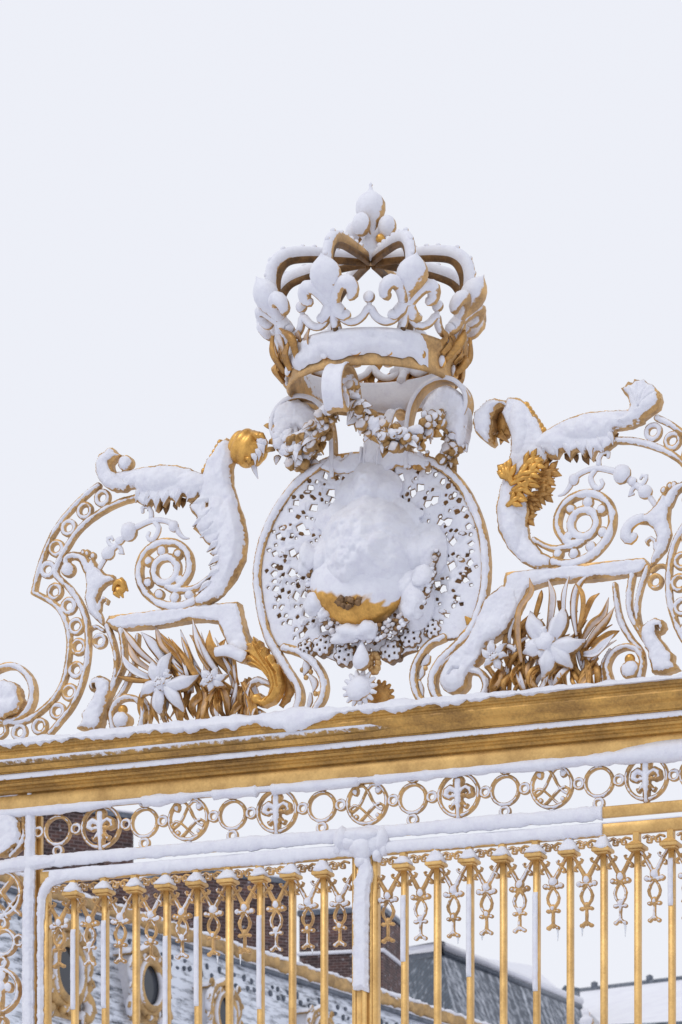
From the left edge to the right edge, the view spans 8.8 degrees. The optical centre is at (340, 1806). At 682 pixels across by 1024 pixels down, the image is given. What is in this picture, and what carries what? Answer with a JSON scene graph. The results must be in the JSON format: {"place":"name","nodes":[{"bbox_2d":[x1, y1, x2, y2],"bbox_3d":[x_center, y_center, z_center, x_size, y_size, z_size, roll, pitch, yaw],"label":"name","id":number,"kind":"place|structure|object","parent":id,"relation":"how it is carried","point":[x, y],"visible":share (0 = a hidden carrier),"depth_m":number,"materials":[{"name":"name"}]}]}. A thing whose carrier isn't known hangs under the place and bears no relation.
{"place":"outdoors","nodes":[
{"label":"outdoors","id":0,"kind":"place"},
{"bbox_2d":[139,870,288,956],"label":"brick chimney","id":1,"kind":"object","parent":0,"point":[214,885],"visible":0.16,"depth_m":66.11,"materials":[{"name":"brown brick"}]},
{"bbox_2d":[0,0,681,988],"label":"sky","id":2,"kind":"structure","parent":0,"point":[156,156],"materials":[{"name":"white"}]},
{"bbox_2d":[297,904,400,993],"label":"brick chimney","id":3,"kind":"object","parent":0,"point":[339,960],"visible":0.31,"depth_m":74.09,"materials":[{"name":"brown brick"}]},
{"bbox_2d":[409,953,582,1023],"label":"slate pavilion","id":4,"kind":"structure","parent":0,"point":[486,994],"depth_m":87.86,"materials":[{"name":"stone"}]},
{"bbox_2d":[409,941,583,1009],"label":"roof ridge","id":5,"kind":"structure","parent":4,"relation":"on","point":[449,951],"depth_m":89.37,"materials":[{"name":"white snow"}]},
{"bbox_2d":[562,985,579,996],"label":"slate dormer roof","id":6,"kind":"structure","parent":4,"relation":"attached to","point":[576,991],"depth_m":119.66,"materials":[{"name":"grey stone"}]},
{"bbox_2d":[579,1008,593,1023],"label":"roof finial","id":7,"kind":"object","parent":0,"point":[586,1018],"visible":1,"depth_m":69.93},
{"bbox_2d":[580,980,681,1023],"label":"roof","id":8,"kind":"structure","parent":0,"point":[654,1004],"depth_m":120.07,"materials":[{"name":"stone"}]},
{"bbox_2d":[580,974,681,991],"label":"roof ridge","id":9,"kind":"structure","parent":8,"relation":"attached to","point":[648,980],"depth_m":126.61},
{"label":"ground","id":10,"kind":"structure","parent":0,"visible":0},
{"bbox_2d":[0,793,54,1023],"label":"gate post","id":11,"kind":"object","parent":10,"relation":"on","point":[33,862],"visible":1,"depth_m":20.81,"materials":[{"name":"paint"}]},
{"bbox_2d":[0,815,24,1023],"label":"side panel","id":12,"kind":"object","parent":11,"relation":"attached to","point":[12,834],"visible":1,"depth_m":20.86,"materials":[{"name":"gold metal"}]},
{"bbox_2d":[36,845,361,1023],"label":"gate leaf","id":13,"kind":"object","parent":11,"relation":"attached to","point":[227,878],"visible":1,"depth_m":20.52,"materials":[{"name":"paint"}]},
{"bbox_2d":[49,823,602,880],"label":"snow on rail","id":14,"kind":"structure","parent":13,"relation":"on","point":[294,855],"depth_m":20.29,"materials":[{"name":"white snow"}]},
{"bbox_2d":[333,825,389,866],"bbox_3d":[0.092,-4.350,20.200,0.274,0.203,0.105,0,0,22],"label":"snow lump","id":15,"kind":"object","parent":14,"relation":"on","point":[360,844],"visible":1,"depth_m":20.16,"materials":[{"name":"white snow"}]},
{"bbox_2d":[0,679,681,809],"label":"gate cornice","id":16,"kind":"structure","parent":11,"relation":"attached to","point":[565,705],"depth_m":20.10,"materials":[{"name":"paint"}]},
{"bbox_2d":[0,724,390,766],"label":"snow streak","id":17,"kind":"object","parent":16,"relation":"on","point":[271,737],"visible":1,"depth_m":20.40,"materials":[{"name":"white snow"}]},
{"bbox_2d":[0,739,681,816],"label":"snow ridge","id":18,"kind":"structure","parent":16,"relation":"attached to","point":[667,751],"depth_m":20.12,"materials":[{"name":"white snow"}]},
{"bbox_2d":[0,673,681,748],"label":"snow bank","id":19,"kind":"structure","parent":16,"relation":"on","point":[292,719],"depth_m":20.17,"materials":[{"name":"white snow"}]},
{"bbox_2d":[0,428,294,739],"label":"scroll ornament","id":20,"kind":"object","parent":19,"relation":"on","point":[209,493],"visible":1,"depth_m":20.59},
{"bbox_2d":[0,662,38,726],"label":"rosette scroll","id":21,"kind":"object","parent":20,"relation":"attached to","point":[15,704],"visible":1,"depth_m":20.83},
{"bbox_2d":[117,619,258,723],"bbox_3d":[-0.707,-5.193,20.519,0.717,0.536,0.147,0,0,22],"label":"flower spray","id":22,"kind":"object","parent":19,"relation":"on","point":[163,690],"visible":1,"depth_m":20.50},
{"bbox_2d":[252,433,491,707],"bbox_3d":[0.110,-5.628,20.146,1.155,1.379,0.322,0,0,22],"label":"medallion","id":23,"kind":"object","parent":19,"relation":"on","point":[373,558],"visible":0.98,"depth_m":20.12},
{"bbox_2d":[269,393,337,478],"bbox_3d":[-0.171,-6.236,20.316,0.315,0.394,0.107,0,0,22],"label":"scroll bracket","id":24,"kind":"object","parent":23,"relation":"attached to","point":[295,412],"visible":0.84,"depth_m":20.28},
{"bbox_2d":[264,417,321,472],"bbox_3d":[-0.215,-6.218,20.337,0.280,0.291,0.151,0,0,22],"label":"garland","id":25,"kind":"object","parent":24,"relation":"hanging from","point":[277,440],"visible":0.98,"depth_m":20.29},
{"bbox_2d":[286,404,339,461],"bbox_3d":[-0.123,-6.203,20.137,0.164,0.218,0.401,0,0,-35],"label":"garland","id":26,"kind":"object","parent":24,"relation":"hanging from","point":[311,437],"visible":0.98,"depth_m":20.09},
{"bbox_2d":[403,375,473,469],"bbox_3d":[0.435,-6.236,20.072,0.315,0.394,0.109,0,0,22],"label":"scroll bracket","id":27,"kind":"object","parent":23,"relation":"attached to","point":[457,406],"visible":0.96,"depth_m":20.02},
{"bbox_2d":[253,182,486,415],"bbox_3d":[0.135,-6.887,20.200,1.053,0.950,1.053,0,0,-44],"label":"crown","id":28,"kind":"object","parent":27,"relation":"on","point":[408,348],"visible":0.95,"depth_m":19.97},
{"bbox_2d":[321,361,361,425],"bbox_3d":[0.010,-6.316,19.887,0.095,0.234,0.296,0,0,22],"label":"scroll bracket","id":29,"kind":"object","parent":28,"relation":"attached to","point":[335,393],"visible":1,"depth_m":19.78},
{"bbox_2d":[342,380,448,457],"bbox_3d":[0.245,-6.197,19.918,0.516,0.339,0.174,0,0,-14],"label":"garland","id":30,"kind":"object","parent":29,"relation":"hanging from","point":[393,438],"visible":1,"depth_m":19.88},
{"bbox_2d":[384,408,413,450],"bbox_3d":[0.256,-6.236,20.503,0.052,0.394,0.315,0,0,22],"label":"scroll bracket","id":31,"kind":"object","parent":28,"relation":"attached to","point":[390,415],"visible":0.23,"depth_m":20.46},
{"bbox_2d":[434,426,467,471],"bbox_3d":[0.503,-6.144,20.049,0.155,0.279,0.111,0,0,22],"label":"garland","id":32,"kind":"object","parent":27,"relation":"hanging from","point":[451,450],"visible":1,"depth_m":20.02},
{"bbox_2d":[482,576,618,692],"bbox_3d":[0.930,-5.203,19.865,0.632,0.578,0.144,0,0,22],"label":"flower spray","id":33,"kind":"object","parent":19,"relation":"on","point":[552,650],"visible":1,"depth_m":19.83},
{"bbox_2d":[436,379,681,694],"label":"scroll ornament","id":34,"kind":"object","parent":19,"relation":"on","point":[536,445],"visible":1,"depth_m":19.81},
{"bbox_2d":[0,710,681,780],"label":"snow strip","id":35,"kind":"object","parent":16,"relation":"on","point":[383,741],"visible":1,"depth_m":20.14,"materials":[{"name":"white snow"}]},
{"bbox_2d":[35,763,681,861],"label":"ring frieze","id":36,"kind":"object","parent":11,"relation":"attached to","point":[459,788],"visible":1,"depth_m":20.18,"materials":[{"name":"paint"}]},
{"bbox_2d":[49,805,603,867],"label":"snow on rail","id":37,"kind":"structure","parent":36,"relation":"attached to","point":[253,843],"depth_m":20.28,"materials":[{"name":"white snow"}]},
{"bbox_2d":[362,816,681,1023],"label":"gate leaf","id":38,"kind":"object","parent":36,"relation":"attached to","point":[534,853],"visible":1,"depth_m":19.91,"materials":[{"name":"paint"}]},
{"bbox_2d":[352,857,372,992],"bbox_3d":[0.098,-4.003,20.189,0.096,0.637,0.048,0,0,22],"label":"snow crust","id":39,"kind":"object","parent":38,"relation":"attached to","point":[363,880],"visible":1,"depth_m":20.17},
{"bbox_2d":[0,872,488,1023],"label":"palace wing","id":40,"kind":"structure","parent":10,"relation":"on","point":[244,993],"depth_m":47.69,"materials":[{"name":"grey stone"}]},
{"bbox_2d":[0,808,133,906],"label":"brick chimney","id":41,"kind":"object","parent":40,"relation":"on","point":[58,830],"visible":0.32,"depth_m":57.98,"materials":[{"name":"brown brick"}]}
]}

